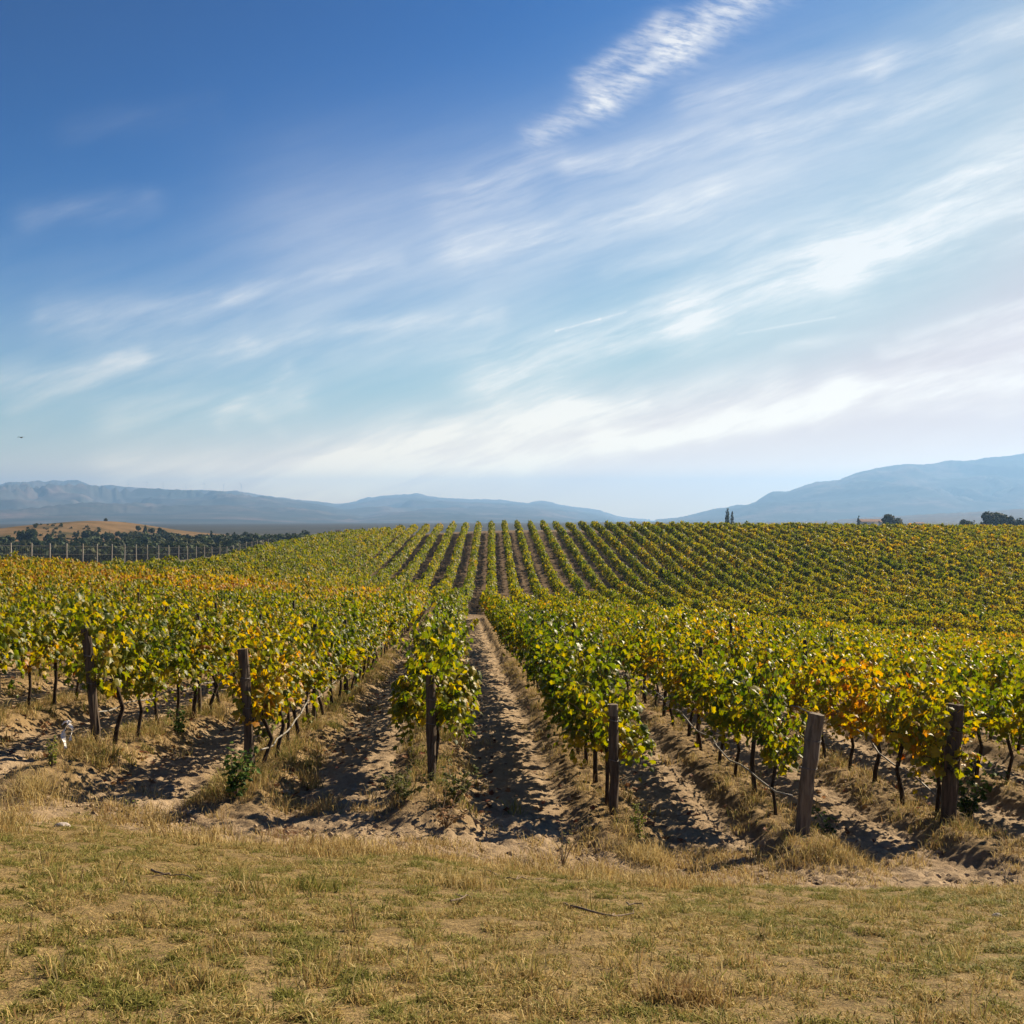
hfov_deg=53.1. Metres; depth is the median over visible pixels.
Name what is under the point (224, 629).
grapevine
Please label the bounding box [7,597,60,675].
grapevine
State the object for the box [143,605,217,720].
grapevine
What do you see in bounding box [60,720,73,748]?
plastic strip
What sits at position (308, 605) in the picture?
grapevine
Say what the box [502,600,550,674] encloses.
grapevine
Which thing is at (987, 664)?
grapevine
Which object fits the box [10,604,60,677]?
grapevine
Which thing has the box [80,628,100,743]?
end post
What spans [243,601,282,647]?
grapevine
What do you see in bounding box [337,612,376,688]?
grapevine
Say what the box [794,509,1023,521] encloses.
hills
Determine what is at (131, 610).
grapevine
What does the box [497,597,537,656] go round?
grapevine
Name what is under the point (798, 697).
grapevine
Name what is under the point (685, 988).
grass tussock
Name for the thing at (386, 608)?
grapevine
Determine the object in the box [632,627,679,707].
grapevine
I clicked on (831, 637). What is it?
trellis post
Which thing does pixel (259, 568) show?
vineyard rows
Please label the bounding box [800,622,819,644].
grapevine
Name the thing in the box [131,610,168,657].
grapevine
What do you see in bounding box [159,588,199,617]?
grapevine
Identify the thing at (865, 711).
grapevine
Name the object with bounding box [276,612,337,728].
grapevine
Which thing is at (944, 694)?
grapevine
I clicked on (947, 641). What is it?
grapevine
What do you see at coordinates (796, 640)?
grapevine
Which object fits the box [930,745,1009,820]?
shrub
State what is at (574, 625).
trellis post
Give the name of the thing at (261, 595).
grapevine
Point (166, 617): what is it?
grapevine
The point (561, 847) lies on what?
weed
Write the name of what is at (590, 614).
grapevine
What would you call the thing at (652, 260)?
sky
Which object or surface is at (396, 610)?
grapevine
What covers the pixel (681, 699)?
grapevine
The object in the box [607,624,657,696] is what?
grapevine
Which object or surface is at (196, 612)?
grapevine
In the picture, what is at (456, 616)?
grapevine
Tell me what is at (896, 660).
grapevine
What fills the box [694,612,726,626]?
grapevine
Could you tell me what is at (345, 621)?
trellis post
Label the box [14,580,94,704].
grapevine
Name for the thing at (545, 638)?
grapevine
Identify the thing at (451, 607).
grapevine
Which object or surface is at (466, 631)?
grapevine
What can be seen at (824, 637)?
grapevine
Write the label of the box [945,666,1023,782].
grapevine
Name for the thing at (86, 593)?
grapevine
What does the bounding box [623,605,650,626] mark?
grapevine
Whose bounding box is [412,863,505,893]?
grass tussock
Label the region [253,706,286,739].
vine shoot
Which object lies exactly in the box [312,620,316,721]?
trellis post
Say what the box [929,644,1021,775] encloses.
grapevine
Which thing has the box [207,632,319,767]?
grapevine
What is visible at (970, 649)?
grapevine
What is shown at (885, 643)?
grapevine
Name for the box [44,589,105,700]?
grapevine
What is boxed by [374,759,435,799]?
weed
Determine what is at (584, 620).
grapevine
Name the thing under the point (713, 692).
grapevine
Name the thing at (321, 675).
grapevine
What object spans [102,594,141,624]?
grapevine
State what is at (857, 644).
grapevine
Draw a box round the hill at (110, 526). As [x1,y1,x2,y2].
[0,521,230,542]
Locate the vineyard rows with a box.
[0,519,1023,664]
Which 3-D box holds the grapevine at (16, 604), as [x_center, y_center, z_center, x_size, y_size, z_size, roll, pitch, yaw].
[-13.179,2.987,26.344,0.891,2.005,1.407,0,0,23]
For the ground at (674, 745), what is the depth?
12.89 m
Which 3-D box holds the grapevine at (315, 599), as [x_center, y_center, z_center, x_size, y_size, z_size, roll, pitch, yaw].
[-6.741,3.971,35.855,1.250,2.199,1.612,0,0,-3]
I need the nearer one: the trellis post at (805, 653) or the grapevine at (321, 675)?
the grapevine at (321, 675)
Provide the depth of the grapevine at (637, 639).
23.18 m
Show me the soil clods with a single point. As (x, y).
(486, 839)
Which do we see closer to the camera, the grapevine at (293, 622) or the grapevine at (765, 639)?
the grapevine at (765, 639)
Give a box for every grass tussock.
[0,761,98,811]
[253,825,317,838]
[267,871,356,896]
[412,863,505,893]
[608,829,681,870]
[621,961,745,1011]
[782,833,891,880]
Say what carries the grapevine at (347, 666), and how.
on the ground at (674, 745)
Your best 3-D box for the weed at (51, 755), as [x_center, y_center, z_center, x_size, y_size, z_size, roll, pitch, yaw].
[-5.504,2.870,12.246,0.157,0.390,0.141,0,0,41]
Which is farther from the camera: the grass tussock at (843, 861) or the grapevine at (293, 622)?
the grapevine at (293, 622)
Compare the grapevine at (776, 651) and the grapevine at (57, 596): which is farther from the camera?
the grapevine at (57, 596)
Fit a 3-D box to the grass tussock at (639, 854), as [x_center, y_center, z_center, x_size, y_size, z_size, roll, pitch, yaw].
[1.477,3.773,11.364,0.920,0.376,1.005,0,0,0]
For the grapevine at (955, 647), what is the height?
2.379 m
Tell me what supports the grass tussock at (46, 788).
on the ground at (674, 745)
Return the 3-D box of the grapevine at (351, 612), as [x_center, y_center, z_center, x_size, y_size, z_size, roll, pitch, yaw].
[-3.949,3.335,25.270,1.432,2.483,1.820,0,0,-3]
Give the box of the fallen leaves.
[0,651,1023,852]
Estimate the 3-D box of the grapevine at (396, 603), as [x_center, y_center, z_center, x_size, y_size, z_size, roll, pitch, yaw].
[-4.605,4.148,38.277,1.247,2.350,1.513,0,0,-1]
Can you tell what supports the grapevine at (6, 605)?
on the ground at (674, 745)
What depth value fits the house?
596.75 m
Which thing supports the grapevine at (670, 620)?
on the ground at (674, 745)
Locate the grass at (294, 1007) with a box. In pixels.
[0,804,1023,1023]
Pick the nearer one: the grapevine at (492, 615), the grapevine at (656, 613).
the grapevine at (656, 613)
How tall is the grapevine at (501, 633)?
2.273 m
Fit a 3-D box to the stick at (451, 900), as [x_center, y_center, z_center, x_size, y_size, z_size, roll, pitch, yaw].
[-0.367,2.607,6.916,0.086,0.073,0.269,0,0,27]
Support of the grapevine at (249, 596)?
on the ground at (674, 745)
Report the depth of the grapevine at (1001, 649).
24.09 m
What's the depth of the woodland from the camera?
401.34 m
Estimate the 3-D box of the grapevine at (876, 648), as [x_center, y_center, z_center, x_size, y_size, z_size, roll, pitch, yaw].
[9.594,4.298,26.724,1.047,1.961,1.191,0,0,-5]
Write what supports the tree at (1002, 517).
on the ground at (674, 745)
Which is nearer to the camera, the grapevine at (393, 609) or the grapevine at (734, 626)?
the grapevine at (734, 626)
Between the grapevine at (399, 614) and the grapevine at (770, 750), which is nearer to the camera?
the grapevine at (770, 750)
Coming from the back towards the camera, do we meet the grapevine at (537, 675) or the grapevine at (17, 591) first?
the grapevine at (17, 591)
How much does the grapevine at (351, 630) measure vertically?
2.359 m
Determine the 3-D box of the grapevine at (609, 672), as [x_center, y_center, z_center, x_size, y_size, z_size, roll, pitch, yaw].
[1.161,2.859,14.367,1.539,2.346,1.896,0,0,-4]
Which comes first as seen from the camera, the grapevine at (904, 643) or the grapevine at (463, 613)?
the grapevine at (904, 643)
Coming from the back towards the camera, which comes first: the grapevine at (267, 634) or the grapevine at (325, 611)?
the grapevine at (325, 611)
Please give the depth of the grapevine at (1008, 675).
20.28 m
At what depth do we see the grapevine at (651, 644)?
21.11 m
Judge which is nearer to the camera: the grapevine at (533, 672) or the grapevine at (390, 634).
the grapevine at (533, 672)
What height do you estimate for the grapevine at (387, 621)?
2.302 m
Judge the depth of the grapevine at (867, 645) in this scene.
21.56 m
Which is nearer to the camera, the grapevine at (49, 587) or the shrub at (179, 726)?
the shrub at (179, 726)
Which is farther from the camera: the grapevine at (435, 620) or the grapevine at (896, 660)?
the grapevine at (435, 620)
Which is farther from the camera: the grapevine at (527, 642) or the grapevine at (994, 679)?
the grapevine at (527, 642)
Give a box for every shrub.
[166,704,186,734]
[221,741,260,798]
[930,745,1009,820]
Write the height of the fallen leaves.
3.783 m
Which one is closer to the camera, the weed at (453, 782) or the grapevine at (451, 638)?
the weed at (453, 782)
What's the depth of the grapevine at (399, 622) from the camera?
34.97 m
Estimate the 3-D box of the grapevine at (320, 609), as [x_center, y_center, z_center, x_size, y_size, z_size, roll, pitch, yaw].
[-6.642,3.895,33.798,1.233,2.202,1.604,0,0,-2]
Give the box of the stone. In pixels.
[54,822,70,826]
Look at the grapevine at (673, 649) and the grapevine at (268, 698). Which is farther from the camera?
the grapevine at (673, 649)
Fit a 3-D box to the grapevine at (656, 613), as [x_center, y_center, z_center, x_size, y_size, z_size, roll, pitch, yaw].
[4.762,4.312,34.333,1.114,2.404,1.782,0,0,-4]
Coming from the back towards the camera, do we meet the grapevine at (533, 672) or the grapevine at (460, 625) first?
the grapevine at (460, 625)
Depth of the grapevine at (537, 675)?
20.80 m
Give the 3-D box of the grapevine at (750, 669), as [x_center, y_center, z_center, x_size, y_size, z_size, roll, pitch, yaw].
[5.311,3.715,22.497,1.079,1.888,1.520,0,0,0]
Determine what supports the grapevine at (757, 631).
on the ground at (674, 745)
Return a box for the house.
[857,519,880,524]
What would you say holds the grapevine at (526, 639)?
on the ground at (674, 745)
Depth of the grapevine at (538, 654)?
18.60 m
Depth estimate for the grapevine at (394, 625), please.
34.04 m
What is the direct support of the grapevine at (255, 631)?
on the ground at (674, 745)
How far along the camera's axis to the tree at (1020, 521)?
498.43 m
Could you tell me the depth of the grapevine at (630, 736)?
13.21 m
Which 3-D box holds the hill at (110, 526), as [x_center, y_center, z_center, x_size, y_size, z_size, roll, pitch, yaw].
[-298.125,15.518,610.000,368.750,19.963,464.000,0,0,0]
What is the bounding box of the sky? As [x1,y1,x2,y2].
[0,0,1023,520]
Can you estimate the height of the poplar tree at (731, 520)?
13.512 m
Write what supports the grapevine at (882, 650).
on the ground at (674, 745)
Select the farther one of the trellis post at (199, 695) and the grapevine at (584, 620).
the grapevine at (584, 620)
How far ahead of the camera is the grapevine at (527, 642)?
25.47 m
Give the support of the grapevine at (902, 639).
on the ground at (674, 745)
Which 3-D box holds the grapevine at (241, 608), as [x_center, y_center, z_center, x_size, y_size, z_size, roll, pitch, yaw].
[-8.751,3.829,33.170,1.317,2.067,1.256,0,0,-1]
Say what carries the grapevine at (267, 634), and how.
on the ground at (674, 745)
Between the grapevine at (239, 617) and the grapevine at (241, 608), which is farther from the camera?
the grapevine at (241, 608)
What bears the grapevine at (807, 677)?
on the ground at (674, 745)
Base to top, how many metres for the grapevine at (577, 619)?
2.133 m
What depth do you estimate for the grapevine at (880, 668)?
20.95 m
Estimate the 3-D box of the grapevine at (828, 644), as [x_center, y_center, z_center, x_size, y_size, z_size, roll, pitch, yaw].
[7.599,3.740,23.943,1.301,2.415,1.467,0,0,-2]
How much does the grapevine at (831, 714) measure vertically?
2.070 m
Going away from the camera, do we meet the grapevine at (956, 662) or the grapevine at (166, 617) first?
the grapevine at (956, 662)
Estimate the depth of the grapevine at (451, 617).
25.75 m
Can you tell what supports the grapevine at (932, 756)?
on the ground at (674, 745)
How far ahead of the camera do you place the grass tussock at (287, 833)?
11.10 m
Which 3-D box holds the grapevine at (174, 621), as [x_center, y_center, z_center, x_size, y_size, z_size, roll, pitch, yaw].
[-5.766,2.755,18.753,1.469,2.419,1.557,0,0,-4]
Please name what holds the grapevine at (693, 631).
on the ground at (674, 745)
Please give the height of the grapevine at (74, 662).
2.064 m
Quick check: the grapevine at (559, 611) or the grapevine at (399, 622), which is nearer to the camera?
the grapevine at (399, 622)
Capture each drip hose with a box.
[99,673,231,712]
[260,638,388,749]
[581,650,792,796]
[748,688,935,794]
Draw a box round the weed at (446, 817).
[415,789,475,827]
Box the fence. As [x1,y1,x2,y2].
[0,539,268,562]
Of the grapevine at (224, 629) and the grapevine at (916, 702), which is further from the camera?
the grapevine at (224, 629)
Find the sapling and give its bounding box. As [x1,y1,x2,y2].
[811,804,842,837]
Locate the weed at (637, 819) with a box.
[630,803,650,838]
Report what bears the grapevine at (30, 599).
on the ground at (674, 745)
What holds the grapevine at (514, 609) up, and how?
on the ground at (674, 745)
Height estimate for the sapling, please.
0.506 m
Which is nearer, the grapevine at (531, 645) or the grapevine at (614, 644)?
the grapevine at (531, 645)
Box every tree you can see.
[725,508,729,527]
[730,511,733,523]
[881,514,902,526]
[959,519,972,526]
[980,511,1000,526]
[997,512,1007,525]
[1002,515,1018,525]
[1016,518,1023,524]
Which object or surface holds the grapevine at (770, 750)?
on the ground at (674, 745)
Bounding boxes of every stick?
[150,869,191,878]
[450,894,469,901]
[488,870,542,879]
[563,902,633,916]
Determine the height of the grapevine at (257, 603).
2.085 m
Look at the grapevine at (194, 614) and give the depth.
26.64 m
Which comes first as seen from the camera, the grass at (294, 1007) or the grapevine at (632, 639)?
the grass at (294, 1007)
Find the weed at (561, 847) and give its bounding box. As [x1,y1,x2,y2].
[553,820,588,866]
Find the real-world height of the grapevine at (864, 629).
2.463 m
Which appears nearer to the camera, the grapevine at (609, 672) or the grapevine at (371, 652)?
the grapevine at (609, 672)
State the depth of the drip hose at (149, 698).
16.19 m
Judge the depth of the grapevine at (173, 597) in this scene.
32.67 m
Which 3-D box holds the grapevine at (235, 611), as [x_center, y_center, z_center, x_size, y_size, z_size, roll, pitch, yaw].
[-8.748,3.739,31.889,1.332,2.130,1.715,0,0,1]
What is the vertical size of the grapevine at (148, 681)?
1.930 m
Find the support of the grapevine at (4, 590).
on the ground at (674, 745)
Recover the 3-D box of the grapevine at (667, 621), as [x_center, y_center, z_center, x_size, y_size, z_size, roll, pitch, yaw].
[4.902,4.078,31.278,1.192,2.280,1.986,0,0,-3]
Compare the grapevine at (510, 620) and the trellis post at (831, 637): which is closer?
the trellis post at (831, 637)
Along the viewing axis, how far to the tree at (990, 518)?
497.69 m
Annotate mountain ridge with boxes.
[330,493,649,521]
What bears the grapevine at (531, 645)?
on the ground at (674, 745)
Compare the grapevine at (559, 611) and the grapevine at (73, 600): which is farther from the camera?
the grapevine at (559, 611)
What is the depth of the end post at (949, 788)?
13.54 m
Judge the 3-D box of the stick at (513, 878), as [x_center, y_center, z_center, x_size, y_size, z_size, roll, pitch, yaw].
[0.008,3.110,8.787,0.385,0.132,0.460,0,0,34]
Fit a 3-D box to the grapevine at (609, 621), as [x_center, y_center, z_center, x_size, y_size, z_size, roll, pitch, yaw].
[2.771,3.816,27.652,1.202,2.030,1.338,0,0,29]
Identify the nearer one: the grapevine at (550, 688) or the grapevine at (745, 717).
the grapevine at (745, 717)
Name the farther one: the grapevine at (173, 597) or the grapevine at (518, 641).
the grapevine at (173, 597)
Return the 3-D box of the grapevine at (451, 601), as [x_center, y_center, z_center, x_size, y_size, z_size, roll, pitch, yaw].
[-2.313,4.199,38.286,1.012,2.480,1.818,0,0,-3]
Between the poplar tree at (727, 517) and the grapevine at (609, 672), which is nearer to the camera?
the grapevine at (609, 672)
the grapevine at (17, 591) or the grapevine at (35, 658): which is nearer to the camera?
the grapevine at (35, 658)
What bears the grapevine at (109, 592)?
on the ground at (674, 745)
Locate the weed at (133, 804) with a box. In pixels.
[125,799,138,811]
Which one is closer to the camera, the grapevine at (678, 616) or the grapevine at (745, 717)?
the grapevine at (745, 717)
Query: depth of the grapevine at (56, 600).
29.74 m
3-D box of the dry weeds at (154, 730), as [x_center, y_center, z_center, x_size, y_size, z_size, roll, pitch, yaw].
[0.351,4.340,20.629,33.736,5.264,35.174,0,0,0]
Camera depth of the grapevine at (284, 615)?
27.19 m
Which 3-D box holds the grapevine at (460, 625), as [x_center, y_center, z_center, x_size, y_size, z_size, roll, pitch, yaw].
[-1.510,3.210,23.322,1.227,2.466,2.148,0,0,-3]
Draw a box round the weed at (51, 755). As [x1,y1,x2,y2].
[45,735,57,767]
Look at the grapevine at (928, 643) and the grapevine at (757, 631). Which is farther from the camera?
the grapevine at (757, 631)
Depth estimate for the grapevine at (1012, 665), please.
19.53 m
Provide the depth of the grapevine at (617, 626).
25.56 m
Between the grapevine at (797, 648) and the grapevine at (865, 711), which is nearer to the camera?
the grapevine at (865, 711)
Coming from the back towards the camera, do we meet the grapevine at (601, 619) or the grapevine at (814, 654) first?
the grapevine at (601, 619)
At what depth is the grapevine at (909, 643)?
29.36 m
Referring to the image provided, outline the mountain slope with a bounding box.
[655,453,1023,521]
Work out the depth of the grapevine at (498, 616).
39.33 m
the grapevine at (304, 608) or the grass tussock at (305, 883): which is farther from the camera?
the grapevine at (304, 608)
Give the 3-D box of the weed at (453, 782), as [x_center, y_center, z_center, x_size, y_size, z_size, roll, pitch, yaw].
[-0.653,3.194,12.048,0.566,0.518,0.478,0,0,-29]
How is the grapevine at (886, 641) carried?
on the ground at (674, 745)
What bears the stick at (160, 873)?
on the ground at (674, 745)
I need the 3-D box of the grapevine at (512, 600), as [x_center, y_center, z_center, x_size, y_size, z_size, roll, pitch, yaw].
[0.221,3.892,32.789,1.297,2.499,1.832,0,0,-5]
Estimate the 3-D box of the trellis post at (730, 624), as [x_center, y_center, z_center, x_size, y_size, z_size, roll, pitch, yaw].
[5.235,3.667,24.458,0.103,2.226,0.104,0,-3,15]
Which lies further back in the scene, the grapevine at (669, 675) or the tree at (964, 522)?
the tree at (964, 522)
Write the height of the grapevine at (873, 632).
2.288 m
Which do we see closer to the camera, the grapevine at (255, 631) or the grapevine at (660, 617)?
the grapevine at (255, 631)
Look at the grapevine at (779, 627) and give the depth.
34.10 m
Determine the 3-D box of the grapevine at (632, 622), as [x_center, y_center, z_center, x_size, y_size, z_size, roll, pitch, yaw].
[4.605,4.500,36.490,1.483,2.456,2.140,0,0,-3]
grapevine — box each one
[0,574,16,612]
[0,581,9,638]
[0,588,28,680]
[0,593,23,653]
[0,596,71,709]
[0,601,43,697]
[2,584,36,612]
[4,574,50,648]
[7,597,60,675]
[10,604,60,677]
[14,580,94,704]
[15,576,61,605]
[28,590,62,612]
[37,586,74,618]
[39,598,76,670]
[43,579,91,604]
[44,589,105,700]
[51,571,78,600]
[57,583,165,743]
[59,576,99,594]
[59,592,102,635]
[71,601,126,663]
[74,592,104,621]
[75,584,115,602]
[85,591,152,687]
[90,582,128,606]
[96,619,185,736]
[97,592,161,659]
[99,576,137,608]
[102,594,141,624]
[104,607,195,726]
[119,599,149,624]
[122,575,165,614]
[131,597,186,648]
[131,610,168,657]
[132,583,185,618]
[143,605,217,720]
[148,584,186,621]
[154,598,238,717]
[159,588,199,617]
[166,601,250,710]
[167,584,202,614]
[170,608,204,622]
[178,586,210,612]
[186,606,213,638]
[190,596,249,705]
[197,598,235,632]
[200,592,223,609]
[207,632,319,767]
[209,615,265,699]
[223,600,257,629]
[224,622,274,666]
[226,600,252,631]
[228,612,281,674]
[229,612,317,757]
[231,596,263,626]
[239,588,275,614]
[243,593,299,652]
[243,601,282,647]
[244,597,271,621]
[251,587,283,617]
[256,598,300,663]
[263,605,341,737]
[267,633,326,742]
[274,597,306,633]
[275,610,301,649]
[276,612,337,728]
[278,595,318,645]
[282,612,358,720]
[285,606,360,714]
[292,606,364,705]
[295,596,326,618]
[309,594,338,618]
[309,597,337,628]
[317,592,343,621]
[324,593,344,618]
[326,597,382,688]
[327,616,372,694]
[335,621,367,699]
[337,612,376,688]
[340,614,383,681]
[341,597,387,677]
[356,604,386,673]
[357,594,396,660]
[357,599,397,666]
[359,614,388,669]
[361,591,402,656]
[364,605,392,660]
[368,597,404,654]
[372,590,408,646]
[377,592,405,648]
[378,603,403,648]
[380,605,406,650]
[387,627,477,769]
[389,595,481,739]
[400,611,465,676]
[422,599,471,666]
[423,596,466,663]
[424,598,467,660]
[424,612,465,665]
[424,625,461,726]
[426,610,460,631]
[429,596,469,659]
[439,600,464,618]
[443,591,463,610]
[489,600,512,646]
[491,599,524,652]
[495,603,526,660]
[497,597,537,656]
[499,594,537,661]
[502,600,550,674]
[503,600,534,665]
[504,605,545,663]
[506,618,526,672]
[512,620,545,678]
[514,606,580,687]
[515,606,556,692]
[519,608,538,688]
[521,624,564,688]
[522,607,552,684]
[522,611,592,712]
[528,620,595,713]
[530,625,615,732]
[530,631,565,692]
[536,617,612,754]
[540,629,644,782]
[542,646,631,763]
[556,600,580,624]
[560,667,659,806]
[566,601,602,652]
[570,611,599,637]
[578,609,590,665]
[580,612,605,635]
[583,606,621,660]
[589,608,631,659]
[594,618,631,679]
[602,623,632,681]
[603,599,649,689]
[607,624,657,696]
[616,610,669,703]
[617,597,641,622]
[623,602,696,715]
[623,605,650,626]
[626,605,653,627]
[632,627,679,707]
[637,605,667,626]
[647,624,732,735]
[648,637,697,726]
[649,607,686,647]
[657,608,700,643]
[658,608,684,659]
[662,646,738,750]
[666,611,709,654]
[671,604,728,656]
[682,620,722,654]
[684,631,754,764]
[691,655,770,775]
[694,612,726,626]
[700,607,765,668]
[702,615,743,671]
[704,636,806,795]
[713,622,768,675]
[722,608,757,639]
[731,636,762,691]
[732,622,765,653]
[739,618,770,647]
[742,622,811,716]
[749,676,818,814]
[750,633,808,719]
[756,616,785,637]
[759,618,800,643]
[763,653,826,737]
[767,620,815,690]
[771,609,810,654]
[781,635,868,757]
[789,633,817,678]
[794,644,828,675]
[796,630,823,647]
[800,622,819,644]
[803,624,857,676]
[809,662,875,770]
[811,622,844,650]
[817,646,911,781]
[823,635,887,684]
[827,620,881,658]
[833,632,900,690]
[845,632,888,656]
[850,627,889,651]
[852,647,973,805]
[862,641,918,729]
[865,633,902,659]
[867,639,899,659]
[875,630,913,689]
[877,643,946,710]
[882,636,921,676]
[883,687,987,817]
[884,636,922,652]
[885,639,913,658]
[888,630,960,688]
[895,633,948,667]
[916,633,968,672]
[923,662,997,742]
[925,652,955,688]
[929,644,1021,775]
[938,640,981,673]
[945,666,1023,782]
[946,636,992,658]
[946,650,1010,725]
[952,639,1018,741]
[958,634,1010,671]
[960,642,1004,680]
[963,656,1023,768]
[974,637,1023,749]
[999,645,1023,688]
[1001,647,1023,707]
[1002,653,1021,698]
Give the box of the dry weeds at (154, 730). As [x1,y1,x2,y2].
[0,642,1023,1023]
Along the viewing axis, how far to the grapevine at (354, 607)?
27.17 m
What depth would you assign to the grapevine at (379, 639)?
28.52 m
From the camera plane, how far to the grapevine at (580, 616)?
33.21 m
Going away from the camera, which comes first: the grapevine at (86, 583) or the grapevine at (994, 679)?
the grapevine at (994, 679)
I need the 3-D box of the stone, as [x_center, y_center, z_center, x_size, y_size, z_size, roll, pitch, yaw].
[-4.355,3.045,9.914,0.167,0.076,0.122,0,0,0]
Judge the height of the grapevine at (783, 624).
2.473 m
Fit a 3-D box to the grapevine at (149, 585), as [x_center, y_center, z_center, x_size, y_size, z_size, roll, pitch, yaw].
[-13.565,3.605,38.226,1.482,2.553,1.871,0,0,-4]
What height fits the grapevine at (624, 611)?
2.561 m
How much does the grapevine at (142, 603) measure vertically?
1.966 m
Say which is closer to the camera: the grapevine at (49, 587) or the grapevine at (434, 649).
the grapevine at (434, 649)
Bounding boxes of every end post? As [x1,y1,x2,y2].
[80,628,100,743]
[237,648,254,772]
[425,675,436,780]
[608,703,618,814]
[790,705,824,834]
[940,703,963,823]
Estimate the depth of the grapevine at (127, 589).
34.85 m
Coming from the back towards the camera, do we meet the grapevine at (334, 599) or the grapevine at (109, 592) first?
the grapevine at (334, 599)
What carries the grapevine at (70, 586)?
on the ground at (674, 745)
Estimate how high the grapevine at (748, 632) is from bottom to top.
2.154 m
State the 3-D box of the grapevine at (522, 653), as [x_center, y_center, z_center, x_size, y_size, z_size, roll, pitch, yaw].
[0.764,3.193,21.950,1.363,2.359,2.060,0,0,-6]
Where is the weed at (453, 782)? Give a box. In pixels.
[438,758,481,802]
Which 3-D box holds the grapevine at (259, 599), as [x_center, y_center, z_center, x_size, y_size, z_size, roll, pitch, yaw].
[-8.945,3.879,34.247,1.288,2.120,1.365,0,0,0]
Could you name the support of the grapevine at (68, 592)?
on the ground at (674, 745)
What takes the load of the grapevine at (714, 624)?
on the ground at (674, 745)
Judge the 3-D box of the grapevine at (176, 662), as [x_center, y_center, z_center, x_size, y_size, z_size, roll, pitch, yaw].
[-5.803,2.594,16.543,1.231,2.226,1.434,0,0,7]
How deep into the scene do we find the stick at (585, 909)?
6.72 m
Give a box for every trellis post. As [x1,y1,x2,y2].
[196,613,201,713]
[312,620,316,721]
[344,614,347,694]
[572,622,575,640]
[642,621,647,700]
[696,647,702,743]
[729,619,731,671]
[803,640,808,709]
[830,630,832,689]
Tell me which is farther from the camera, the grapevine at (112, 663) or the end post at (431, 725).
the grapevine at (112, 663)
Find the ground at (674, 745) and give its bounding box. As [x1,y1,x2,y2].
[0,521,1023,1023]
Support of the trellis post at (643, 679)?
on the ground at (674, 745)
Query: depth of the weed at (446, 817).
11.38 m
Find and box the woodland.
[0,523,309,564]
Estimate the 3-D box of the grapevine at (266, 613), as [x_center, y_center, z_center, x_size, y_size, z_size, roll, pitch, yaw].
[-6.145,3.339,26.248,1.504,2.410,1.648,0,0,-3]
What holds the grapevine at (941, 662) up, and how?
on the ground at (674, 745)
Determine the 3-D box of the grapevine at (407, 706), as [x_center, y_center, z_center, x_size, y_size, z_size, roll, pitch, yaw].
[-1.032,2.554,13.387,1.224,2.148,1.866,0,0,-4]
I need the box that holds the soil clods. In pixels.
[0,661,1023,884]
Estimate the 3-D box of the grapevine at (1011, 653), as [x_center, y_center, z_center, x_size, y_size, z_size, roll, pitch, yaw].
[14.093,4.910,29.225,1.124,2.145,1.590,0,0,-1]
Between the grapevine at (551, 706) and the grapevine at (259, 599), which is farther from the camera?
the grapevine at (259, 599)
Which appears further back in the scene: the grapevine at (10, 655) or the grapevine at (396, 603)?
the grapevine at (396, 603)
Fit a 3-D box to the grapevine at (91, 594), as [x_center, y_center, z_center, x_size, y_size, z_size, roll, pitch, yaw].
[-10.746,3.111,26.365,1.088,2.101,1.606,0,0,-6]
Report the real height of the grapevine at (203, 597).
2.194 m
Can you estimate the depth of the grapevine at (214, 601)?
38.48 m
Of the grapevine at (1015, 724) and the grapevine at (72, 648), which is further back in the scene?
the grapevine at (72, 648)
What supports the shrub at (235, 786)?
on the ground at (674, 745)
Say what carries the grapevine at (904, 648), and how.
on the ground at (674, 745)
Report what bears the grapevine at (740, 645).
on the ground at (674, 745)
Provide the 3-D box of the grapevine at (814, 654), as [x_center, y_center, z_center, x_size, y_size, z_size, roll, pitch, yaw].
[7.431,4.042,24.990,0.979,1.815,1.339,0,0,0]
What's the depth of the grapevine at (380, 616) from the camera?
29.59 m
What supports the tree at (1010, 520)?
on the ground at (674, 745)
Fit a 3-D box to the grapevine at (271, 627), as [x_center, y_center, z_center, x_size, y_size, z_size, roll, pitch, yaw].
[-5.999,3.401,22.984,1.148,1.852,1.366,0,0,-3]
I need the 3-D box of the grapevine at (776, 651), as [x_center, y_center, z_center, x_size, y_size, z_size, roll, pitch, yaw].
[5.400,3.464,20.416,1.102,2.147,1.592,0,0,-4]
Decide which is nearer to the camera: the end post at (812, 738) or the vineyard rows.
the end post at (812, 738)
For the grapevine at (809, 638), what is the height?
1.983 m
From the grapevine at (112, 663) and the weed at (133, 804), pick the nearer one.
the weed at (133, 804)
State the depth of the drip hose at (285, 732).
15.55 m
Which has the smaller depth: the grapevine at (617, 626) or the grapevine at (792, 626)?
the grapevine at (617, 626)
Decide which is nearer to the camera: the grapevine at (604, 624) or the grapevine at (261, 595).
the grapevine at (604, 624)
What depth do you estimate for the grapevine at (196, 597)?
35.26 m
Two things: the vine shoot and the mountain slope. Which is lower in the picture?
the vine shoot
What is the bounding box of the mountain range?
[0,480,364,522]
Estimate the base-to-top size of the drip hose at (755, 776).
1.888 m
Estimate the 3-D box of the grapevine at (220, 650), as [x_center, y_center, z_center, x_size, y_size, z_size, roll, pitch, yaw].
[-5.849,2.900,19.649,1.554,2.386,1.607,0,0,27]
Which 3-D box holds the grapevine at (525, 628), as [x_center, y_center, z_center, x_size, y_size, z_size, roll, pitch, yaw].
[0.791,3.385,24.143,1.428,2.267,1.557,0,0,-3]
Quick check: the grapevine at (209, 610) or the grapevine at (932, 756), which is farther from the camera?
the grapevine at (209, 610)
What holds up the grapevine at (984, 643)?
on the ground at (674, 745)
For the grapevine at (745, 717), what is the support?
on the ground at (674, 745)

